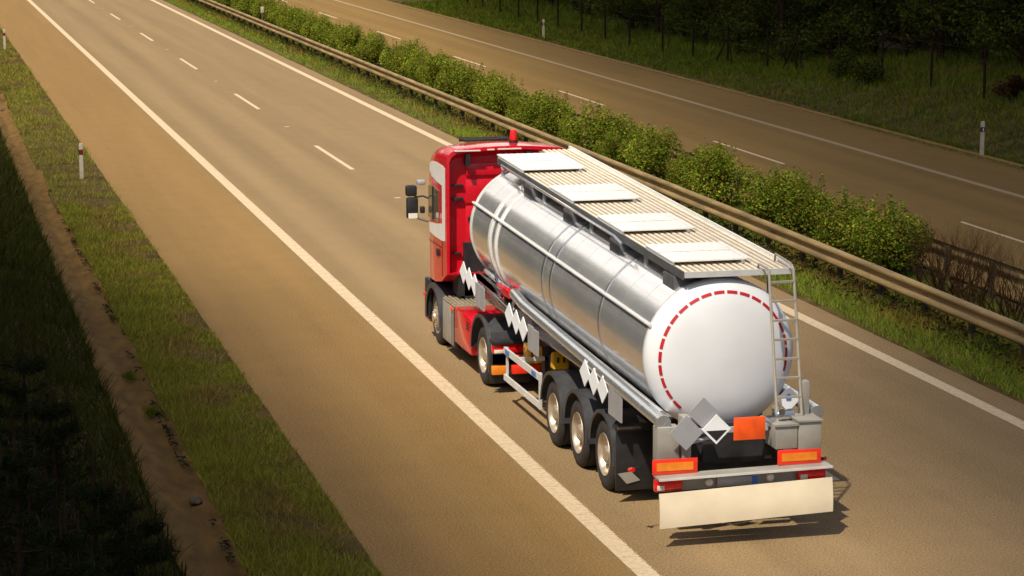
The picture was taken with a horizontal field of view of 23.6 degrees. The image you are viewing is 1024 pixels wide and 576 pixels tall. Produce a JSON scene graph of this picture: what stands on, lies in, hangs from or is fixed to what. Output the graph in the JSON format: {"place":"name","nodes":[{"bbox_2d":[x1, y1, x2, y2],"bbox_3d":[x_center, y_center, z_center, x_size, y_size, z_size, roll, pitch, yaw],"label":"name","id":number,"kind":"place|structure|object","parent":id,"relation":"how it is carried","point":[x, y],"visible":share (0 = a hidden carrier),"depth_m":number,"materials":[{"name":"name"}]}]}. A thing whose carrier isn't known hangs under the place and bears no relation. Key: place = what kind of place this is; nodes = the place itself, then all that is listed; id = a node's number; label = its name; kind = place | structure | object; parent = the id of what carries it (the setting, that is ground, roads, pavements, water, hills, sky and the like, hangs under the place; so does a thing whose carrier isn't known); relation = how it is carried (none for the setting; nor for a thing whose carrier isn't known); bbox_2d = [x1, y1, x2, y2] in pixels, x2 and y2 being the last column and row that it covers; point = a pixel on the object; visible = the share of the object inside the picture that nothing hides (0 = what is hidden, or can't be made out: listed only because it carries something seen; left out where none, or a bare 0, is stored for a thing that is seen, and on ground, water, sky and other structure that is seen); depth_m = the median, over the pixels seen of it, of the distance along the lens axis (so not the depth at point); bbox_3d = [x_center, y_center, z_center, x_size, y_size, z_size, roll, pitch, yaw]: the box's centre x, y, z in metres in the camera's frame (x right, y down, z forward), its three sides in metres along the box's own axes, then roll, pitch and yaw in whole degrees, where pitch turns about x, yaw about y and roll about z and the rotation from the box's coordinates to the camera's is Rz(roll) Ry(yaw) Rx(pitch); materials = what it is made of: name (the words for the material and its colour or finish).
{"place":"outdoors","nodes":[
{"label":"outdoors","id":0,"kind":"place"},
{"bbox_2d":[0,27,131,214],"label":"grass","id":1,"kind":"structure","parent":0,"point":[9,94],"depth_m":77.24,"materials":[{"name":"green plant"}]},
{"bbox_2d":[55,201,386,575],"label":"grass","id":2,"kind":"structure","parent":0,"point":[160,362],"depth_m":36.28,"materials":[{"name":"green plant"}]},
{"bbox_2d":[0,0,1023,575],"bbox_3d":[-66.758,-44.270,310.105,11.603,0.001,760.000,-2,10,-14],"label":"road","id":3,"kind":"structure","parent":0,"point":[416,472],"depth_m":39.98,"materials":[{"name":"grey asphalt"}]},
{"bbox_2d":[234,94,259,108],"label":"road marking","id":4,"kind":"object","parent":3,"relation":"on","point":[248,102],"visible":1,"depth_m":87.26,"materials":[{"name":"paint"}]},
{"bbox_2d":[315,146,353,169],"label":"road marking","id":5,"kind":"object","parent":3,"relation":"on","point":[335,158],"visible":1,"depth_m":69.94,"materials":[{"name":"paint"}]},
{"bbox_2d":[27,0,658,575],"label":"road marking","id":6,"kind":"object","parent":3,"relation":"on","point":[623,552],"visible":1,"depth_m":39.32,"materials":[{"name":"paint"}]},
{"bbox_2d":[151,0,1023,428],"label":"road marking","id":7,"kind":"object","parent":3,"relation":"on","point":[1001,414],"depth_m":42.61,"materials":[{"name":"paint"}]},
{"bbox_2d":[405,129,832,528],"bbox_3d":[1.242,0.086,36.292,2.919,3.740,14.415,-2,10,-14],"label":"tanker truck","id":8,"kind":"object","parent":3,"relation":"on","point":[621,299],"visible":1,"depth_m":32.17,"materials":[{"name":"metal"}]},
{"bbox_2d":[0,0,1023,575],"bbox_3d":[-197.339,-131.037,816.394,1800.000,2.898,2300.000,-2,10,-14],"label":"ground","id":9,"kind":"structure","parent":0,"point":[440,124],"depth_m":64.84,"materials":[{"name":"green plant"}]},
{"bbox_2d":[3,29,5,48],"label":"delineator post","id":10,"kind":"object","parent":9,"relation":"on","point":[4,41],"visible":0.92,"depth_m":112.23,"materials":[{"name":"white plastic"}]},
{"bbox_2d":[0,414,84,575],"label":"young pine","id":11,"kind":"object","parent":9,"relation":"on","point":[16,488],"visible":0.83,"depth_m":21.78,"materials":[{"name":"green plant"}]},
{"bbox_2d":[0,320,102,509],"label":"young pine","id":12,"kind":"object","parent":9,"relation":"on","point":[13,390],"visible":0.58,"depth_m":27.94,"materials":[{"name":"green plant"}]},
{"bbox_2d":[0,373,113,570],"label":"young pine","id":13,"kind":"object","parent":9,"relation":"on","point":[51,413],"visible":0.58,"depth_m":25.98,"materials":[{"name":"green plant"}]},
{"bbox_2d":[79,143,83,178],"bbox_3d":[-11.379,-3.287,64.815,0.104,1.090,0.099,-2,10,-14],"label":"delineator post","id":14,"kind":"object","parent":9,"relation":"on","point":[81,160],"visible":0.92,"depth_m":64.76,"materials":[{"name":"white plastic"}]},
{"bbox_2d":[0,124,204,575],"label":"grass","id":15,"kind":"structure","parent":9,"relation":"on","point":[28,229],"depth_m":39.97,"materials":[{"name":"green plant"}]},
{"bbox_2d":[65,457,155,575],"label":"young pine","id":16,"kind":"object","parent":9,"relation":"on","point":[96,496],"visible":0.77,"depth_m":22.68,"materials":[{"name":"green plant"}]},
{"bbox_2d":[0,90,248,575],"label":"ditch","id":17,"kind":"object","parent":9,"relation":"on","point":[185,484],"visible":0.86,"depth_m":37.58,"materials":[{"name":"brown soil"}]},
{"bbox_2d":[121,368,141,381],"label":"grass tuft","id":18,"kind":"object","parent":17,"relation":"on","point":[129,374],"visible":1,"depth_m":39.59,"materials":[{"name":"green plant"}]},
{"bbox_2d":[47,189,246,575],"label":"weeds","id":19,"kind":"object","parent":17,"relation":"on","point":[167,428],"visible":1,"depth_m":35.73,"materials":[{"name":"green plant"}]},
{"bbox_2d":[140,402,161,419],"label":"grass tuft","id":20,"kind":"object","parent":17,"relation":"on","point":[151,412],"visible":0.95,"depth_m":36.94,"materials":[{"name":"green plant"}]},
{"bbox_2d":[189,495,201,503],"bbox_3d":[-4.109,2.744,31.838,0.170,0.105,0.224,-2,10,-14],"label":"stone","id":21,"kind":"object","parent":17,"relation":"on","point":[195,499],"visible":1,"depth_m":31.76,"materials":[{"name":"grey stone"}]},
{"bbox_2d":[99,469,185,575],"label":"young pine","id":22,"kind":"object","parent":9,"relation":"on","point":[153,526],"visible":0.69,"depth_m":23.87,"materials":[{"name":"green plant"}]},
{"bbox_2d":[218,0,234,7],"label":"bush","id":23,"kind":"object","parent":9,"relation":"on","point":[226,3],"visible":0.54,"depth_m":144.63,"materials":[{"name":"green plant"}]},
{"bbox_2d":[230,0,242,9],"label":"bush","id":24,"kind":"object","parent":9,"relation":"on","point":[235,4],"visible":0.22,"depth_m":140.47,"materials":[{"name":"green plant"}]},
{"bbox_2d":[237,0,260,16],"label":"bush","id":25,"kind":"object","parent":9,"relation":"on","point":[246,6],"visible":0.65,"depth_m":136.66,"materials":[{"name":"green plant"}]},
{"bbox_2d":[250,0,275,21],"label":"bush","id":26,"kind":"object","parent":9,"relation":"on","point":[256,7],"visible":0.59,"depth_m":132.26,"materials":[{"name":"green plant"}]},
{"bbox_2d":[264,0,287,24],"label":"bush","id":27,"kind":"object","parent":9,"relation":"on","point":[270,9],"visible":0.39,"depth_m":128.80,"materials":[{"name":"green plant"}]},
{"bbox_2d":[269,1,291,28],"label":"bush","id":28,"kind":"object","parent":9,"relation":"on","point":[283,11],"visible":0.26,"depth_m":125.58,"materials":[{"name":"green plant"}]},
{"bbox_2d":[276,4,303,30],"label":"bush","id":29,"kind":"object","parent":9,"relation":"on","point":[290,16],"visible":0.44,"depth_m":121.63,"materials":[{"name":"green plant"}]},
{"bbox_2d":[290,8,317,34],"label":"bush","id":30,"kind":"object","parent":9,"relation":"on","point":[298,22],"visible":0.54,"depth_m":118.26,"materials":[{"name":"green plant"}]},
{"bbox_2d":[300,13,327,39],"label":"bush","id":31,"kind":"object","parent":9,"relation":"on","point":[308,26],"visible":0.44,"depth_m":114.84,"materials":[{"name":"green plant"}]},
{"bbox_2d":[310,15,340,46],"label":"bush","id":32,"kind":"object","parent":9,"relation":"on","point":[322,27],"visible":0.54,"depth_m":112.34,"materials":[{"name":"green plant"}]},
{"bbox_2d":[321,21,362,50],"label":"bush","id":33,"kind":"object","parent":9,"relation":"on","point":[330,38],"visible":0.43,"depth_m":109.39,"materials":[{"name":"green plant"}]},
{"bbox_2d":[166,0,533,141],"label":"grass","id":34,"kind":"structure","parent":9,"relation":"on","point":[222,21],"depth_m":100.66,"materials":[{"name":"green plant"}]},
{"bbox_2d":[335,24,366,56],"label":"bush","id":35,"kind":"object","parent":9,"relation":"on","point":[349,41],"visible":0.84,"depth_m":106.42,"materials":[{"name":"green plant"}]},
{"bbox_2d":[352,29,387,64],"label":"bush","id":36,"kind":"object","parent":9,"relation":"on","point":[372,49],"visible":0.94,"depth_m":102.36,"materials":[{"name":"green plant"}]},
{"bbox_2d":[379,39,412,73],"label":"bush","id":37,"kind":"object","parent":9,"relation":"on","point":[388,61],"visible":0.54,"depth_m":97.04,"materials":[{"name":"green plant"}]},
{"bbox_2d":[393,36,427,78],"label":"bush","id":38,"kind":"object","parent":9,"relation":"on","point":[404,58],"visible":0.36,"depth_m":94.62,"materials":[{"name":"green plant"}]},
{"bbox_2d":[403,45,432,83],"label":"bush","id":39,"kind":"object","parent":9,"relation":"on","point":[417,63],"visible":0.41,"depth_m":91.89,"materials":[{"name":"green plant"}]},
{"bbox_2d":[414,48,454,87],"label":"bush","id":40,"kind":"object","parent":9,"relation":"on","point":[431,73],"visible":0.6,"depth_m":89.41,"materials":[{"name":"green plant"}]},
{"bbox_2d":[433,57,466,97],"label":"bush","id":41,"kind":"object","parent":9,"relation":"on","point":[446,85],"visible":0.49,"depth_m":87.19,"materials":[{"name":"green plant"}]},
{"bbox_2d":[446,60,488,103],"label":"bush","id":42,"kind":"object","parent":9,"relation":"on","point":[465,80],"visible":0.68,"depth_m":85.16,"materials":[{"name":"green plant"}]},
{"bbox_2d":[472,67,505,109],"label":"bush","id":43,"kind":"object","parent":9,"relation":"on","point":[487,79],"visible":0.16,"depth_m":82.09,"materials":[{"name":"green plant"}]},
{"bbox_2d":[472,71,529,116],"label":"bush","id":44,"kind":"object","parent":9,"relation":"on","point":[496,95],"visible":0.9,"depth_m":79.92,"materials":[{"name":"green plant"}]},
{"bbox_2d":[505,93,534,121],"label":"bush","id":45,"kind":"object","parent":9,"relation":"on","point":[513,106],"visible":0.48,"depth_m":78.23,"materials":[{"name":"green plant"}]},
{"bbox_2d":[512,92,545,129],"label":"bush","id":46,"kind":"object","parent":9,"relation":"on","point":[525,116],"visible":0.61,"depth_m":76.14,"materials":[{"name":"green plant"}]},
{"bbox_2d":[542,19,544,37],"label":"delineator post","id":47,"kind":"object","parent":9,"relation":"on","point":[543,27],"visible":0.9,"depth_m":119.81,"materials":[{"name":"white plastic"}]},
{"bbox_2d":[528,88,577,135],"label":"bush","id":48,"kind":"object","parent":9,"relation":"on","point":[554,110],"visible":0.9,"depth_m":74.55,"materials":[{"name":"green plant"}]},
{"bbox_2d":[557,112,580,144],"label":"bush","id":49,"kind":"object","parent":9,"relation":"on","point":[563,135],"visible":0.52,"depth_m":72.42,"materials":[{"name":"green plant"}]},
{"bbox_2d":[565,0,601,15],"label":"forest tree","id":50,"kind":"object","parent":9,"relation":"on","point":[578,6],"visible":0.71,"depth_m":133.29,"materials":[{"name":"green plant"}]},
{"bbox_2d":[563,98,637,152],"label":"bush","id":51,"kind":"object","parent":9,"relation":"on","point":[599,128],"visible":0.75,"depth_m":69.59,"materials":[{"name":"green plant"}]},
{"bbox_2d":[189,0,1023,366],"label":"guardrail","id":52,"kind":"object","parent":9,"relation":"on","point":[975,316],"visible":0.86,"depth_m":53.87,"materials":[{"name":"grey metal"}]},
{"bbox_2d":[592,125,623,160],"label":"bush","id":53,"kind":"object","parent":9,"relation":"on","point":[612,141],"visible":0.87,"depth_m":67.79,"materials":[{"name":"green plant"}]},
{"bbox_2d":[597,0,624,20],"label":"forest tree","id":54,"kind":"object","parent":9,"relation":"on","point":[612,9],"visible":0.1,"depth_m":130.67,"materials":[{"name":"green plant"}]},
{"bbox_2d":[585,0,660,32],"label":"forest tree","id":55,"kind":"object","parent":9,"relation":"on","point":[596,4],"visible":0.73,"depth_m":121.39,"materials":[{"name":"green plant"}]},
{"bbox_2d":[608,0,662,24],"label":"forest tree","id":56,"kind":"object","parent":9,"relation":"on","point":[623,10],"visible":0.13,"depth_m":127.25,"materials":[{"name":"green plant"}]},
{"bbox_2d":[616,122,659,165],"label":"bush","id":57,"kind":"object","parent":9,"relation":"on","point":[622,151],"visible":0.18,"depth_m":65.92,"materials":[{"name":"green plant"}]},
{"bbox_2d":[616,0,664,27],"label":"pine tree","id":58,"kind":"object","parent":9,"relation":"on","point":[637,13],"visible":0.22,"depth_m":124.15,"materials":[{"name":"green plant"}]},
{"bbox_2d":[616,0,681,34],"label":"forest tree","id":59,"kind":"object","parent":9,"relation":"on","point":[657,12],"visible":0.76,"depth_m":118.34,"materials":[{"name":"green plant"}]},
{"bbox_2d":[623,123,682,178],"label":"bush","id":60,"kind":"object","parent":9,"relation":"on","point":[646,153],"visible":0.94,"depth_m":63.76,"materials":[{"name":"green plant"}]},
{"bbox_2d":[665,148,692,184],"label":"bush","id":61,"kind":"object","parent":9,"relation":"on","point":[669,166],"visible":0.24,"depth_m":62.62,"materials":[{"name":"green plant"}]},
{"bbox_2d":[659,0,716,36],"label":"forest tree","id":62,"kind":"object","parent":9,"relation":"on","point":[670,24],"visible":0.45,"depth_m":114.77,"materials":[{"name":"green plant"}]},
{"bbox_2d":[356,38,1023,297],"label":"guardrail","id":63,"kind":"object","parent":9,"relation":"on","point":[1021,271],"visible":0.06,"depth_m":48.24,"materials":[{"name":"grey metal"}]},
{"bbox_2d":[663,0,729,45],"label":"forest tree","id":64,"kind":"object","parent":9,"relation":"on","point":[705,13],"visible":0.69,"depth_m":112.36,"materials":[{"name":"green plant"}]},
{"bbox_2d":[669,148,729,195],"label":"bush","id":65,"kind":"object","parent":9,"relation":"on","point":[683,174],"visible":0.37,"depth_m":61.02,"materials":[{"name":"green plant"}]},
{"bbox_2d":[380,0,1023,166],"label":"kerb","id":66,"kind":"structure","parent":9,"relation":"on","point":[827,115],"depth_m":89.65,"materials":[{"name":"concrete"}]},
{"bbox_2d":[400,0,1023,160],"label":"grass","id":67,"kind":"structure","parent":9,"relation":"on","point":[617,30],"depth_m":95.20,"materials":[{"name":"green plant"}]},
{"bbox_2d":[688,138,759,205],"bbox_3d":[5.022,-2.770,59.239,1.687,1.708,2.390,-4,10,-24],"label":"bush","id":68,"kind":"object","parent":9,"relation":"on","point":[715,169],"visible":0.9,"depth_m":58.82,"materials":[{"name":"green plant"}]},
{"bbox_2d":[711,0,778,46],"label":"forest tree","id":69,"kind":"object","parent":9,"relation":"on","point":[721,19],"visible":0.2,"depth_m":110.17,"materials":[{"name":"green plant"}]},
{"bbox_2d":[467,0,1023,102],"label":"fence","id":70,"kind":"object","parent":9,"relation":"on","point":[882,54],"visible":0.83,"depth_m":98.03,"materials":[{"name":"brown wood"}]},
{"bbox_2d":[749,0,794,43],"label":"forest tree","id":71,"kind":"object","parent":9,"relation":"on","point":[758,33],"visible":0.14,"depth_m":110.44,"materials":[{"name":"green plant"}]},
{"bbox_2d":[737,164,808,224],"bbox_3d":[5.948,-2.107,55.966,1.394,1.488,2.138,-2,10,-12],"label":"bush","id":72,"kind":"object","parent":9,"relation":"on","point":[763,203],"visible":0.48,"depth_m":55.78,"materials":[{"name":"green plant"}]},
{"bbox_2d":[732,0,827,60],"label":"forest tree","id":73,"kind":"object","parent":9,"relation":"on","point":[781,16],"visible":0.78,"depth_m":100.68,"materials":[{"name":"green plant"}]},
{"bbox_2d":[774,32,809,63],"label":"verge shrub","id":74,"kind":"object","parent":9,"relation":"on","point":[786,49],"visible":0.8,"depth_m":97.69,"materials":[{"name":"green plant"}]},
{"bbox_2d":[764,171,835,237],"bbox_3d":[6.412,-1.851,54.258,1.482,1.551,2.398,-1,10,-6],"label":"bush","id":75,"kind":"object","parent":9,"relation":"on","point":[799,206],"visible":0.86,"depth_m":53.90,"materials":[{"name":"green plant"}]},
{"bbox_2d":[765,0,838,53],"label":"forest tree","id":76,"kind":"object","parent":9,"relation":"on","point":[786,9],"visible":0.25,"depth_m":103.03,"materials":[{"name":"green plant"}]},
{"bbox_2d":[787,0,868,55],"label":"forest tree","id":77,"kind":"object","parent":9,"relation":"on","point":[821,26],"visible":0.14,"depth_m":102.84,"materials":[{"name":"green plant"}]},
{"bbox_2d":[793,0,869,61],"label":"forest tree","id":78,"kind":"object","parent":9,"relation":"on","point":[832,38],"visible":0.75,"depth_m":96.65,"materials":[{"name":"green plant"}]},
{"bbox_2d":[812,4,871,48],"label":"forest tree","id":79,"kind":"object","parent":9,"relation":"on","point":[835,34],"visible":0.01,"depth_m":107.39,"materials":[{"name":"green plant"}]},
{"bbox_2d":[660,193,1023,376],"bbox_3d":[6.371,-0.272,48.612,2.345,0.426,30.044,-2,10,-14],"label":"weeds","id":80,"kind":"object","parent":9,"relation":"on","point":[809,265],"visible":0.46,"depth_m":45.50,"materials":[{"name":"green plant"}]},
{"bbox_2d":[827,43,858,77],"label":"verge shrub","id":81,"kind":"object","parent":9,"relation":"on","point":[843,60],"visible":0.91,"depth_m":89.17,"materials":[{"name":"green plant"}]},
{"bbox_2d":[812,186,880,256],"bbox_3d":[6.995,-1.327,51.336,1.248,1.494,2.336,-4,11,-25],"label":"bush","id":82,"kind":"object","parent":9,"relation":"on","point":[831,232],"visible":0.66,"depth_m":51.06,"materials":[{"name":"green plant"}]},
{"bbox_2d":[816,0,901,52],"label":"forest tree","id":83,"kind":"object","parent":9,"relation":"on","point":[851,34],"visible":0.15,"depth_m":100.31,"materials":[{"name":"green plant"}]},
{"bbox_2d":[846,51,886,84],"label":"verge shrub","id":84,"kind":"object","parent":9,"relation":"on","point":[869,68],"visible":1,"depth_m":86.21,"materials":[{"name":"green plant"}]},
{"bbox_2d":[823,0,915,57],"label":"forest tree","id":85,"kind":"object","parent":9,"relation":"on","point":[874,3],"visible":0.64,"depth_m":94.12,"materials":[{"name":"green plant"}]},
{"bbox_2d":[843,190,933,271],"bbox_3d":[7.699,-1.082,49.277,1.826,1.702,2.661,-1,10,-5],"label":"bush","id":86,"kind":"object","parent":9,"relation":"on","point":[885,234],"visible":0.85,"depth_m":48.82,"materials":[{"name":"green plant"}]},
{"bbox_2d":[832,115,1023,168],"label":"grass","id":87,"kind":"structure","parent":9,"relation":"on","point":[957,145],"depth_m":73.82,"materials":[{"name":"green plant"}]},
{"bbox_2d":[904,0,978,63],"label":"pine tree","id":88,"kind":"object","parent":9,"relation":"on","point":[941,40],"visible":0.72,"depth_m":87.33,"materials":[{"name":"green plant"}]},
{"bbox_2d":[890,212,1009,293],"bbox_3d":[8.109,-0.680,46.846,2.781,1.758,2.543,8,12,38],"label":"bare shrub","id":89,"kind":"object","parent":9,"relation":"on","point":[920,272],"visible":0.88,"depth_m":46.95,"materials":[{"name":"plant"}]},
{"bbox_2d":[895,220,1018,302],"bbox_3d":[8.471,-0.562,46.219,1.922,1.734,2.857,-2,10,-14],"label":"bare shrub","id":90,"kind":"object","parent":9,"relation":"on","point":[961,292],"visible":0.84,"depth_m":46.44,"materials":[{"name":"brown plant"}]},
{"bbox_2d":[902,221,1013,307],"bbox_3d":[8.331,-0.436,45.584,1.762,1.700,2.940,0,10,-3],"label":"bare shrub","id":91,"kind":"object","parent":9,"relation":"on","point":[952,279],"visible":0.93,"depth_m":45.67,"materials":[{"name":"plant"}]},
{"bbox_2d":[980,121,984,154],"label":"delineator post","id":92,"kind":"object","parent":9,"relation":"on","point":[982,132],"visible":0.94,"depth_m":70.29,"materials":[{"name":"white plastic"}]},
{"bbox_2d":[945,231,1023,319],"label":"bare shrub","id":93,"kind":"object","parent":9,"relation":"on","point":[1011,310],"visible":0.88,"depth_m":44.12,"materials":[{"name":"brown plant"}]},
{"bbox_2d":[946,235,1023,320],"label":"bare shrub","id":94,"kind":"object","parent":9,"relation":"on","point":[1000,302],"visible":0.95,"depth_m":44.27,"materials":[{"name":"plant"}]},
{"bbox_2d":[966,0,1023,69],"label":"forest tree","id":95,"kind":"object","parent":9,"relation":"on","point":[982,37],"visible":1,"depth_m":81.45,"materials":[{"name":"green plant"}]},
{"bbox_2d":[966,249,1023,322],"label":"bare shrub","id":96,"kind":"object","parent":9,"relation":"on","point":[1014,289],"visible":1,"depth_m":43.24,"materials":[{"name":"brown plant"}]},
{"bbox_2d":[991,74,1023,100],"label":"verge shrub","id":97,"kind":"object","parent":9,"relation":"on","point":[1014,83],"visible":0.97,"depth_m":77.43,"materials":[{"name":"brown plant"}]},
{"bbox_2d":[265,0,1023,301],"bbox_3d":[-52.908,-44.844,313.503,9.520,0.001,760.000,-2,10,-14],"label":"road","id":98,"kind":"structure","parent":0,"point":[935,198],"depth_m":77.46,"materials":[{"name":"grey asphalt"}]},
{"bbox_2d":[560,91,605,105],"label":"road marking","id":99,"kind":"object","parent":98,"relation":"on","point":[581,97],"visible":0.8,"depth_m":88.82,"materials":[{"name":"paint"}]},
{"bbox_2d":[335,0,1023,197],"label":"road marking","id":100,"kind":"object","parent":98,"relation":"on","point":[940,173],"depth_m":80.88,"materials":[{"name":"paint"}]},
{"bbox_2d":[713,141,784,163],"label":"road marking","id":101,"kind":"object","parent":98,"relation":"on","point":[751,153],"visible":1,"depth_m":71.06,"materials":[{"name":"paint"}]},
{"bbox_2d":[961,222,1023,242],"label":"road marking","id":102,"kind":"object","parent":98,"relation":"on","point":[993,232],"visible":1,"depth_m":55.42,"materials":[{"name":"paint"}]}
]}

